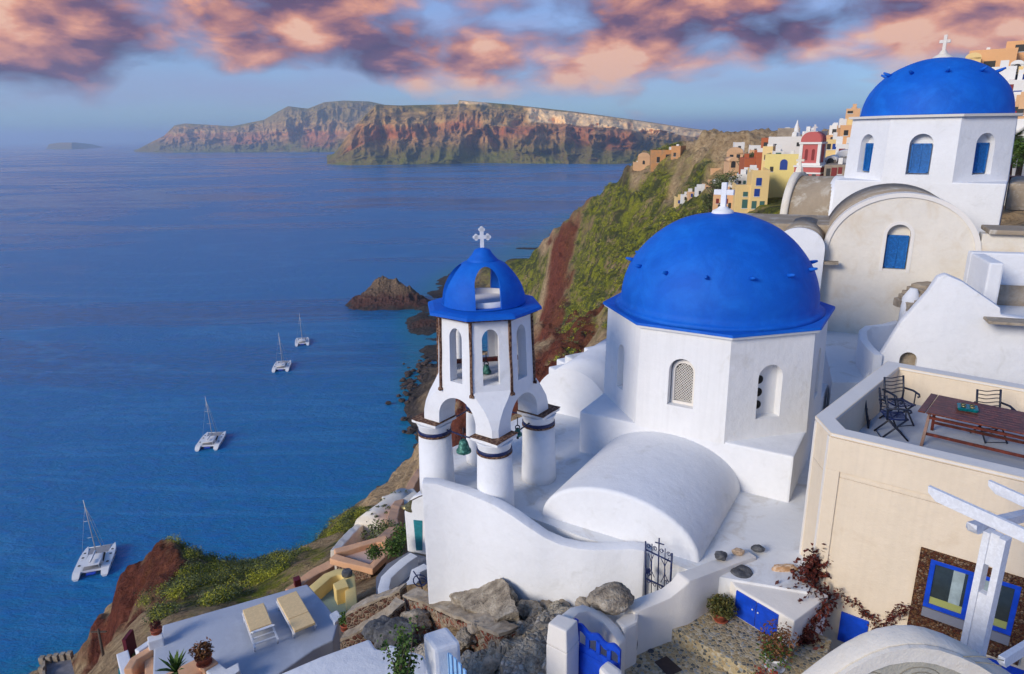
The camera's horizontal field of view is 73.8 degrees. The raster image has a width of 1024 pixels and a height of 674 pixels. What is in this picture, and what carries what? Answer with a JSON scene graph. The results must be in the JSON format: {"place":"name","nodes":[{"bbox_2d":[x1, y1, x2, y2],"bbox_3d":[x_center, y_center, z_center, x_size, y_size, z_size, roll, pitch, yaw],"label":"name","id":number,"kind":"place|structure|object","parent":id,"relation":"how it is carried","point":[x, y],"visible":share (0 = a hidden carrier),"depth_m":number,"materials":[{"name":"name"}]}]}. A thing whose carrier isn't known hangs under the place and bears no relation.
{"place":"outdoors","nodes":[
{"label":"outdoors","id":0,"kind":"place"},
{"bbox_2d":[46,142,101,148],"bbox_3d":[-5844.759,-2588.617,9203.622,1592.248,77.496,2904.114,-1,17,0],"label":"distant island","id":1,"kind":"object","parent":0,"point":[73,145],"visible":0.94,"depth_m":8227.69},
{"bbox_2d":[134,101,383,152],"bbox_3d":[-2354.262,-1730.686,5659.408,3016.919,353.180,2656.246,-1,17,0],"label":"island","id":2,"kind":"structure","parent":0,"point":[326,127],"depth_m":4924.58,"materials":[{"name":"stone"}]},
{"bbox_2d":[0,129,822,673],"bbox_3d":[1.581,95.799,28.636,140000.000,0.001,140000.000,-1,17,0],"label":"sea","id":3,"kind":"structure","parent":0,"point":[152,305],"depth_m":355.02,"materials":[{"name":"liquid"}]},
{"bbox_2d":[72,500,115,581],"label":"catamaran","id":4,"kind":"object","parent":3,"relation":"on","point":[97,558],"visible":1,"depth_m":165.81,"materials":[{"name":"white paint"}]},
{"bbox_2d":[195,397,225,451],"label":"catamaran","id":5,"kind":"object","parent":3,"relation":"on","point":[214,439],"visible":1,"depth_m":231.00,"materials":[{"name":"white paint"}]},
{"bbox_2d":[272,333,291,372],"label":"catamaran","id":6,"kind":"object","parent":3,"relation":"on","point":[282,365],"visible":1,"depth_m":305.68,"materials":[{"name":"white paint"}]},
{"bbox_2d":[345,275,430,310],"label":"sea islet","id":7,"kind":"object","parent":3,"relation":"in","point":[382,292],"visible":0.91,"depth_m":413.97,"materials":[{"name":"stone"}]},
{"bbox_2d":[407,319,436,328],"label":"sea rock","id":8,"kind":"object","parent":3,"relation":"in","point":[424,323],"visible":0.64,"depth_m":367.32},
{"bbox_2d":[410,226,559,506],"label":"bell tower","id":9,"kind":"structure","parent":0,"point":[467,314],"depth_m":14.70,"materials":[{"name":"white paint"}]},
{"bbox_2d":[456,428,470,454],"bbox_3d":[-1.085,2.335,15.259,0.340,0.662,0.340,-1,17,0],"label":"bell","id":10,"kind":"object","parent":9,"relation":"hanging from","point":[463,448],"visible":1,"depth_m":15.20,"materials":[{"name":"green metal"}]},
{"bbox_2d":[0,0,1023,142],"label":"sky","id":11,"kind":"structure","parent":0,"point":[71,70],"materials":[{"name":"blue"}]},
{"bbox_2d":[327,100,707,164],"bbox_3d":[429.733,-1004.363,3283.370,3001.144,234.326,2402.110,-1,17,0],"label":"island","id":12,"kind":"structure","parent":0,"point":[464,132],"depth_m":2487.10,"materials":[{"name":"stone"}]},
{"bbox_2d":[29,128,1023,673],"bbox_3d":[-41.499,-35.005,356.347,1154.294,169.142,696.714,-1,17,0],"label":"hillside ground","id":13,"kind":"structure","parent":0,"point":[557,250],"depth_m":221.75,"materials":[{"name":"plant"}]},
{"bbox_2d":[38,650,73,673],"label":"stone platform","id":14,"kind":"structure","parent":13,"relation":"on","point":[58,663],"depth_m":73.61,"materials":[{"name":"stone"}]},
{"bbox_2d":[116,629,136,673],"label":"wall","id":15,"kind":"structure","parent":13,"relation":"on","point":[129,647],"depth_m":22.70,"materials":[{"name":"white paint"}]},
{"bbox_2d":[122,629,136,658],"bbox_3d":[-12.875,10.644,23.073,0.120,1.400,0.500,-1,17,0],"label":"maroon door","id":16,"kind":"structure","parent":15,"relation":"in","point":[129,642],"depth_m":22.93,"materials":[{"name":"paint"}]},
{"bbox_2d":[124,647,153,673],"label":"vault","id":17,"kind":"object","parent":13,"relation":"on","point":[141,662],"visible":0.95,"depth_m":20.61,"materials":[{"name":"paint"}]},
{"bbox_2d":[135,632,163,654],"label":"white parapet","id":18,"kind":"structure","parent":17,"relation":"on","point":[153,642],"depth_m":21.00,"materials":[{"name":"paint"}]},
{"bbox_2d":[158,649,186,673],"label":"spiky plant","id":19,"kind":"object","parent":13,"relation":"on","point":[176,662],"visible":1,"depth_m":19.01,"materials":[{"name":"green plant"}]},
{"bbox_2d":[166,657,239,673],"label":"peach pedestal","id":20,"kind":"object","parent":13,"relation":"on","point":[213,667],"visible":0.73,"depth_m":19.51,"materials":[{"name":"paint"}]},
{"bbox_2d":[188,636,214,667],"bbox_3d":[-8.861,9.021,19.507,0.701,0.724,0.696,12,21,37],"label":"potted plant","id":21,"kind":"object","parent":20,"relation":"on","point":[202,658],"visible":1,"depth_m":19.42,"materials":[{"name":"orange plant"}]},
{"bbox_2d":[153,585,340,673],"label":"terrace roof","id":22,"kind":"structure","parent":13,"relation":"on","point":[225,630],"depth_m":21.32,"materials":[{"name":"paint"}]},
{"bbox_2d":[242,603,278,651],"bbox_3d":[-7.932,8.987,21.434,0.730,0.756,1.867,-11,19,-30],"label":"sun lounger","id":23,"kind":"object","parent":22,"relation":"on","point":[256,618],"visible":1,"depth_m":21.48,"materials":[{"name":"fabric"}]},
{"bbox_2d":[276,591,316,638],"bbox_3d":[-6.971,8.979,22.039,0.730,0.395,1.903,-12,20,-32],"label":"sun lounger","id":24,"kind":"object","parent":22,"relation":"on","point":[293,609],"visible":1,"depth_m":21.87,"materials":[{"name":"fabric"}]},
{"bbox_2d":[134,504,365,625],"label":"slope shrubs","id":25,"kind":"object","parent":13,"relation":"on","point":[238,569],"visible":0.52,"depth_m":66.65,"materials":[{"name":"green plant"}]},
{"bbox_2d":[287,561,334,589],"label":"peach wall","id":26,"kind":"structure","parent":13,"relation":"on","point":[311,577],"depth_m":31.96,"materials":[{"name":"paint"}]},
{"bbox_2d":[309,568,356,613],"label":"yellow terrace","id":27,"kind":"structure","parent":13,"relation":"on","point":[334,590],"depth_m":26.28,"materials":[{"name":"paint"}]},
{"bbox_2d":[330,524,363,568],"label":"rough wall","id":28,"kind":"structure","parent":13,"relation":"on","point":[353,535],"depth_m":39.91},
{"bbox_2d":[283,640,425,673],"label":"white wall","id":29,"kind":"structure","parent":13,"relation":"on","point":[365,657],"depth_m":10.94,"materials":[{"name":"paint"}]},
{"bbox_2d":[377,615,424,673],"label":"leafy shrub","id":30,"kind":"object","parent":29,"relation":"on","point":[401,664],"visible":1,"depth_m":10.03,"materials":[{"name":"green plant"}]},
{"bbox_2d":[330,535,390,580],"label":"peach terrace","id":31,"kind":"structure","parent":13,"relation":"on","point":[356,561],"depth_m":31.54,"materials":[{"name":"paint"}]},
{"bbox_2d":[340,597,404,649],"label":"ruined wall","id":32,"kind":"structure","parent":13,"relation":"on","point":[354,635],"depth_m":16.48,"materials":[{"name":"stone"}]},
{"bbox_2d":[359,519,387,541],"bbox_3d":[-7.199,10.711,37.016,2.068,1.637,2.054,-1,17,0],"label":"bush","id":33,"kind":"object","parent":13,"relation":"on","point":[373,530],"visible":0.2,"depth_m":36.92,"materials":[{"name":"green plant"}]},
{"bbox_2d":[364,543,383,559],"bbox_3d":[-6.060,9.467,30.020,0.817,0.704,0.840,-1,17,0],"label":"bush","id":34,"kind":"object","parent":13,"relation":"on","point":[374,551],"visible":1,"depth_m":29.90,"materials":[{"name":"green plant"}]},
{"bbox_2d":[361,615,389,642],"bbox_3d":[-3.133,6.847,15.884,0.791,0.559,0.784,-1,17,0],"label":"rock","id":35,"kind":"object","parent":13,"relation":"on","point":[369,628],"visible":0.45,"depth_m":15.81,"materials":[{"name":"stone"}]},
{"bbox_2d":[346,583,407,629],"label":"ruined wall","id":36,"kind":"structure","parent":13,"relation":"on","point":[357,613],"depth_m":18.22,"materials":[{"name":"stone"}]},
{"bbox_2d":[328,356,432,521],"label":"shore boulders","id":37,"kind":"object","parent":13,"relation":"on","point":[409,384],"visible":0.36,"depth_m":280.27,"materials":[{"name":"stone"}]},
{"bbox_2d":[354,488,416,540],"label":"ruined chapel","id":38,"kind":"structure","parent":13,"relation":"on","point":[380,510],"depth_m":42.29,"materials":[{"name":"white paint"}]},
{"bbox_2d":[380,536,405,558],"bbox_3d":[-4.692,8.295,26.986,1.022,0.863,0.995,-8,18,-22],"label":"bush","id":39,"kind":"object","parent":13,"relation":"on","point":[395,547],"visible":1,"depth_m":26.88,"materials":[{"name":"green plant"}]},
{"bbox_2d":[376,469,419,564],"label":"peach wall","id":40,"kind":"structure","parent":13,"relation":"on","point":[396,512],"depth_m":40.73,"materials":[{"name":"paint"}]},
{"bbox_2d":[376,552,427,593],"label":"curved terrace","id":41,"kind":"structure","parent":13,"relation":"on","point":[396,572],"depth_m":26.07,"materials":[{"name":"white paint"}]},
{"bbox_2d":[405,491,425,554],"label":"white house","id":42,"kind":"structure","parent":13,"relation":"on","point":[415,530],"depth_m":27.77,"materials":[{"name":"paint"}]},
{"bbox_2d":[413,520,421,549],"bbox_3d":[-3.791,8.086,27.815,0.431,1.486,0.050,7,19,26],"label":"door","id":43,"kind":"structure","parent":42,"relation":"in","point":[417,523],"depth_m":27.78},
{"bbox_2d":[424,628,459,673],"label":"white pier","id":44,"kind":"structure","parent":13,"relation":"on","point":[439,644],"depth_m":10.24,"materials":[{"name":"paint"}]},
{"bbox_2d":[447,653,466,673],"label":"picket gate","id":45,"kind":"structure","parent":44,"relation":"attached to","point":[457,669],"depth_m":10.07,"materials":[{"name":"blue paint"}]},
{"bbox_2d":[406,634,487,673],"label":"rubble bank","id":46,"kind":"structure","parent":13,"relation":"on","point":[471,661],"depth_m":12.90,"materials":[{"name":"stone"}]},
{"bbox_2d":[373,617,421,650],"bbox_3d":[-2.582,6.714,15.318,1.092,0.692,0.946,-1,17,0],"label":"rock","id":47,"kind":"object","parent":46,"relation":"on","point":[385,628],"visible":0.62,"depth_m":15.11,"materials":[{"name":"stone"}]},
{"bbox_2d":[400,608,431,631],"bbox_3d":[-2.207,6.519,15.727,0.748,0.506,0.689,-7,18,-19],"label":"rock","id":48,"kind":"object","parent":46,"relation":"on","point":[422,619],"visible":0.69,"depth_m":15.58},
{"bbox_2d":[402,588,518,651],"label":"ruined wall","id":49,"kind":"structure","parent":13,"relation":"on","point":[445,614],"depth_m":14.66,"materials":[{"name":"stone"}]},
{"bbox_2d":[455,627,476,649],"bbox_3d":[-0.949,6.061,13.719,0.539,0.365,0.480,-1,17,0],"label":"rock","id":50,"kind":"object","parent":13,"relation":"on","point":[464,637],"visible":0.76,"depth_m":13.62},
{"bbox_2d":[450,574,517,622],"bbox_3d":[-0.589,6.278,14.790,0.838,2.433,2.849,-11,19,-30],"label":"rock slab","id":51,"kind":"object","parent":13,"relation":"on","point":[493,599],"visible":0.33,"depth_m":14.31,"materials":[{"name":"stone"}]},
{"bbox_2d":[486,586,571,673],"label":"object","id":52,"kind":"object","parent":13,"relation":"on","point":[531,640],"visible":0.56,"depth_m":12.52,"materials":[{"name":"stone"}]},
{"bbox_2d":[480,655,500,673],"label":"rock","id":53,"kind":"object","parent":52,"relation":"on","point":[490,664],"visible":0.98,"depth_m":11.94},
{"bbox_2d":[517,599,540,620],"bbox_3d":[0.323,5.619,13.984,0.528,0.397,0.552,5,18,18],"label":"rock","id":54,"kind":"object","parent":52,"relation":"on","point":[524,607],"visible":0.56,"depth_m":13.90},
{"bbox_2d":[523,655,544,673],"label":"rock","id":55,"kind":"object","parent":52,"relation":"on","point":[532,664],"visible":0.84,"depth_m":11.64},
{"bbox_2d":[422,477,644,622],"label":"wavy wall","id":56,"kind":"structure","parent":13,"relation":"on","point":[473,536],"depth_m":14.35,"materials":[{"name":"white paint"}]},
{"bbox_2d":[645,538,672,594],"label":"iron gate","id":57,"kind":"structure","parent":56,"relation":"attached to","point":[647,571],"depth_m":13.03,"materials":[{"name":"metal"}]},
{"bbox_2d":[546,614,578,673],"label":"gate pier","id":58,"kind":"structure","parent":13,"relation":"on","point":[562,651],"depth_m":10.98,"materials":[{"name":"paint"}]},
{"bbox_2d":[549,346,592,372],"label":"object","id":59,"kind":"object","parent":13,"relation":"on","point":[563,361],"visible":0.06,"depth_m":30.38,"materials":[{"name":"white paint"}]},
{"bbox_2d":[599,662,621,673],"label":"gate pier","id":60,"kind":"structure","parent":13,"relation":"on","point":[608,668],"depth_m":10.53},
{"bbox_2d":[513,141,710,363],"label":"headland shrubs","id":61,"kind":"object","parent":13,"relation":"on","point":[649,227],"visible":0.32,"depth_m":250.79,"materials":[{"name":"green plant"}]},
{"bbox_2d":[452,182,834,605],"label":"domed church","id":62,"kind":"structure","parent":13,"relation":"on","point":[686,437],"depth_m":15.51,"materials":[{"name":"white paint"}]},
{"bbox_2d":[540,339,605,417],"bbox_3d":[2.712,1.295,21.446,2.500,1.750,3.800,9,19,30],"label":"vault","id":63,"kind":"object","parent":62,"relation":"on","point":[574,387],"visible":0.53,"depth_m":19.94,"materials":[{"name":"white paint"}]},
{"bbox_2d":[670,360,694,405],"bbox_3d":[4.059,1.053,16.070,0.610,1.090,0.120,9,19,30],"label":"window","id":64,"kind":"structure","parent":62,"relation":"in","point":[685,372],"depth_m":16.09,"materials":[{"name":"white"}]},
{"bbox_2d":[650,147,670,171],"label":"ruined house","id":65,"kind":"structure","parent":13,"relation":"on","point":[657,157],"depth_m":271.04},
{"bbox_2d":[705,169,741,193],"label":"tree","id":66,"kind":"object","parent":13,"relation":"on","point":[727,179],"visible":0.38,"depth_m":126.67,"materials":[{"name":"green plant"}]},
{"bbox_2d":[625,611,831,673],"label":"paved courtyard","id":67,"kind":"structure","parent":13,"relation":"on","point":[705,643],"depth_m":11.96,"materials":[{"name":"stone"}]},
{"bbox_2d":[562,605,625,673],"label":"curved wall","id":68,"kind":"structure","parent":67,"relation":"on","point":[604,626],"depth_m":11.55,"materials":[{"name":"paint"}]},
{"bbox_2d":[574,618,620,673],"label":"blue gate","id":69,"kind":"structure","parent":68,"relation":"attached to","point":[591,661],"depth_m":11.08,"materials":[{"name":"paint"}]},
{"bbox_2d":[615,613,637,668],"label":"wall end","id":70,"kind":"structure","parent":67,"relation":"on","point":[627,624],"depth_m":11.74,"materials":[{"name":"paint"}]},
{"bbox_2d":[655,656,681,673],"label":"drain cover","id":71,"kind":"object","parent":67,"relation":"on","point":[666,664],"visible":1,"depth_m":11.87,"materials":[{"name":"black metal"}]},
{"bbox_2d":[625,549,755,654],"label":"wall","id":72,"kind":"structure","parent":67,"relation":"on","point":[679,599],"depth_m":12.31,"materials":[{"name":"paint"}]},
{"bbox_2d":[586,581,634,614],"bbox_3d":[1.726,4.567,11.933,0.859,0.513,0.622,-1,17,0],"label":"boulder","id":73,"kind":"object","parent":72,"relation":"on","point":[613,598],"visible":1,"depth_m":11.77,"materials":[{"name":"stone"}]},
{"bbox_2d":[706,593,738,623],"bbox_3d":[3.831,4.964,12.494,0.560,0.512,0.580,-6,17,-17],"label":"potted plant","id":74,"kind":"object","parent":67,"relation":"on","point":[722,612],"visible":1,"depth_m":12.43,"materials":[{"name":"plant"}]},
{"bbox_2d":[756,618,798,673],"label":"potted plant","id":75,"kind":"object","parent":67,"relation":"on","point":[775,654],"visible":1,"depth_m":11.22,"materials":[{"name":"green plant"}]},
{"bbox_2d":[729,581,827,646],"bbox_3d":[4.767,5.124,12.716,1.187,1.150,1.619,-12,20,-33],"label":"cupboard bench","id":76,"kind":"object","parent":67,"relation":"on","point":[756,605],"visible":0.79,"depth_m":12.17,"materials":[{"name":"white paint"}]},
{"bbox_2d":[731,564,751,577],"bbox_3d":[4.327,4.436,12.875,0.405,0.099,0.409,-1,17,0],"label":"millstone","id":77,"kind":"object","parent":76,"relation":"on","point":[741,571],"visible":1,"depth_m":12.82,"materials":[{"name":"stone"}]},
{"bbox_2d":[734,590,756,626],"bbox_3d":[4.234,4.945,12.417,0.072,0.520,0.421,-13,20,-35],"label":"door","id":78,"kind":"structure","parent":76,"relation":"in","point":[747,606],"depth_m":12.40,"materials":[{"name":"blue paint"}]},
{"bbox_2d":[754,603,778,634],"bbox_3d":[4.494,5.040,12.084,0.072,0.520,0.421,-13,20,-35],"label":"door","id":79,"kind":"structure","parent":76,"relation":"in","point":[763,614],"depth_m":12.09,"materials":[{"name":"blue paint"}]},
{"bbox_2d":[723,157,738,178],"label":"village house","id":80,"kind":"structure","parent":13,"relation":"on","point":[730,163],"depth_m":190.02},
{"bbox_2d":[732,182,750,212],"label":"village house","id":81,"kind":"structure","parent":13,"relation":"on","point":[741,200],"depth_m":118.54,"materials":[{"name":"paint"}]},
{"bbox_2d":[739,150,756,173],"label":"village house","id":82,"kind":"structure","parent":13,"relation":"on","point":[746,160],"depth_m":151.28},
{"bbox_2d":[746,165,769,210],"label":"village house","id":83,"kind":"structure","parent":13,"relation":"on","point":[757,180],"depth_m":117.14,"materials":[{"name":"paint"}]},
{"bbox_2d":[764,150,798,197],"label":"village house","id":84,"kind":"structure","parent":13,"relation":"on","point":[780,167],"depth_m":125.83,"materials":[{"name":"paint"}]},
{"bbox_2d":[768,131,801,153],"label":"village house","id":85,"kind":"structure","parent":13,"relation":"on","point":[788,144],"depth_m":145.20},
{"bbox_2d":[793,124,827,175],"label":"pink bell tower","id":86,"kind":"structure","parent":13,"relation":"on","point":[812,150],"depth_m":94.53,"materials":[{"name":"paint"}]},
{"bbox_2d":[823,158,845,175],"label":"village house","id":87,"kind":"structure","parent":13,"relation":"on","point":[834,169],"depth_m":91.93,"materials":[{"name":"paint"}]},
{"bbox_2d":[837,119,851,143],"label":"village house","id":88,"kind":"structure","parent":13,"relation":"on","point":[843,129],"depth_m":119.92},
{"bbox_2d":[822,331,879,407],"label":"flat roof","id":89,"kind":"structure","parent":13,"relation":"on","point":[842,375],"depth_m":19.82,"materials":[{"name":"paint"}]},
{"bbox_2d":[855,320,897,375],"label":"curved parapet","id":90,"kind":"structure","parent":89,"relation":"on","point":[871,340],"depth_m":19.49,"materials":[{"name":"white paint"}]},
{"bbox_2d":[963,251,1023,315],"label":"parapet box","id":91,"kind":"object","parent":89,"relation":"on","point":[997,277],"visible":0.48,"depth_m":19.50,"materials":[{"name":"white paint"}]},
{"bbox_2d":[743,35,1023,333],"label":"church","id":92,"kind":"structure","parent":13,"relation":"on","point":[917,191],"depth_m":24.77,"materials":[{"name":"white paint"}]},
{"bbox_2d":[863,143,873,170],"bbox_3d":[14.345,-7.196,27.313,0.065,1.080,0.660,-4,17,-9],"label":"window","id":93,"kind":"structure","parent":92,"relation":"in","point":[869,146],"depth_m":27.43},
{"bbox_2d":[883,235,908,268],"bbox_3d":[12.174,-2.707,21.635,0.600,1.044,0.065,6,18,23],"label":"window","id":94,"kind":"structure","parent":92,"relation":"in","point":[896,245],"depth_m":21.62,"materials":[{"name":"wood"}]},
{"bbox_2d":[908,143,932,172],"bbox_3d":[15.376,-6.735,25.714,0.660,1.080,0.065,11,20,34],"label":"window","id":95,"kind":"structure","parent":92,"relation":"in","point":[920,155],"depth_m":25.70,"materials":[{"name":"wood"}]},
{"bbox_2d":[972,143,989,172],"bbox_3d":[17.281,-6.635,25.276,0.660,1.080,0.065,-4,17,-9],"label":"window","id":96,"kind":"structure","parent":92,"relation":"in","point":[981,152],"depth_m":25.28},
{"bbox_2d":[802,625,1010,673],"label":"curved pediment","id":97,"kind":"structure","parent":13,"relation":"on","point":[902,649],"depth_m":6.69,"materials":[{"name":"paint"}]},
{"bbox_2d":[898,288,918,321],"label":"white buttress","id":98,"kind":"structure","parent":13,"relation":"on","point":[911,295],"depth_m":20.50,"materials":[{"name":"paint"}]},
{"bbox_2d":[799,361,1023,673],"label":"terrace house","id":99,"kind":"structure","parent":13,"relation":"on","point":[884,526],"depth_m":11.82,"materials":[{"name":"beige paint"}]},
{"bbox_2d":[758,543,911,649],"bbox_3d":[5.616,5.579,12.557,2.632,3.590,1.703,-1,17,0],"label":"climbing plant","id":100,"kind":"object","parent":99,"relation":"attached to","point":[810,573],"visible":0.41,"depth_m":12.22,"materials":[{"name":"red plant"}]},
{"bbox_2d":[874,387,911,441],"bbox_3d":[7.486,1.523,13.430,0.579,0.935,0.582,3,17,11],"label":"folding chair","id":101,"kind":"object","parent":99,"relation":"on","point":[886,413],"visible":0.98,"depth_m":13.32,"materials":[{"name":"black metal"}]},
{"bbox_2d":[879,375,920,426],"bbox_3d":[7.978,1.321,14.078,0.582,0.935,0.580,-4,17,-10],"label":"folding chair","id":102,"kind":"object","parent":99,"relation":"on","point":[911,405],"visible":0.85,"depth_m":14.10,"materials":[{"name":"black metal"}]},
{"bbox_2d":[918,393,1023,457],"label":"patio table","id":103,"kind":"object","parent":99,"relation":"on","point":[1004,419],"visible":0.99,"depth_m":12.76,"materials":[{"name":"red wood"}]},
{"bbox_2d":[970,389,1015,443],"bbox_3d":[9.344,1.536,13.286,0.582,0.935,0.580,0,17,4],"label":"folding chair","id":104,"kind":"object","parent":99,"relation":"on","point":[999,401],"visible":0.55,"depth_m":13.37,"materials":[{"name":"black metal"}]},
{"bbox_2d":[893,281,930,310],"bbox_3d":[12.474,-1.254,20.808,1.441,0.735,0.945,-5,17,-12],"label":"rubble gap","id":105,"kind":"object","parent":13,"relation":"on","point":[922,286],"visible":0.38,"depth_m":20.85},
{"bbox_2d":[863,273,1023,384],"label":"stair wall","id":106,"kind":"structure","parent":13,"relation":"on","point":[943,324],"depth_m":17.21,"materials":[{"name":"white paint"}]},
{"bbox_2d":[983,316,1023,325],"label":"stone slab","id":107,"kind":"structure","parent":106,"relation":"attached to","point":[1005,321],"depth_m":16.41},
{"bbox_2d":[928,480,1023,667],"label":"pergola","id":108,"kind":"object","parent":13,"relation":"on","point":[994,549],"visible":0.97,"depth_m":8.06,"materials":[{"name":"white paint"}]},
{"bbox_2d":[969,47,1018,67],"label":"village house","id":109,"kind":"structure","parent":13,"relation":"on","point":[991,58],"depth_m":116.98,"materials":[{"name":"paint"}]},
{"bbox_2d":[992,60,1016,79],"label":"village house","id":110,"kind":"structure","parent":13,"relation":"on","point":[1008,73],"depth_m":102.85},
{"bbox_2d":[1006,40,1023,60],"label":"village house","id":111,"kind":"structure","parent":13,"relation":"on","point":[1016,44],"depth_m":119.52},
{"bbox_2d":[1007,69,1023,92],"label":"village house","id":112,"kind":"structure","parent":13,"relation":"on","point":[1017,85],"depth_m":97.99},
{"bbox_2d":[1008,138,1023,182],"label":"tree","id":113,"kind":"object","parent":13,"relation":"on","point":[1018,149],"visible":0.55,"depth_m":43.54,"materials":[{"name":"green plant"}]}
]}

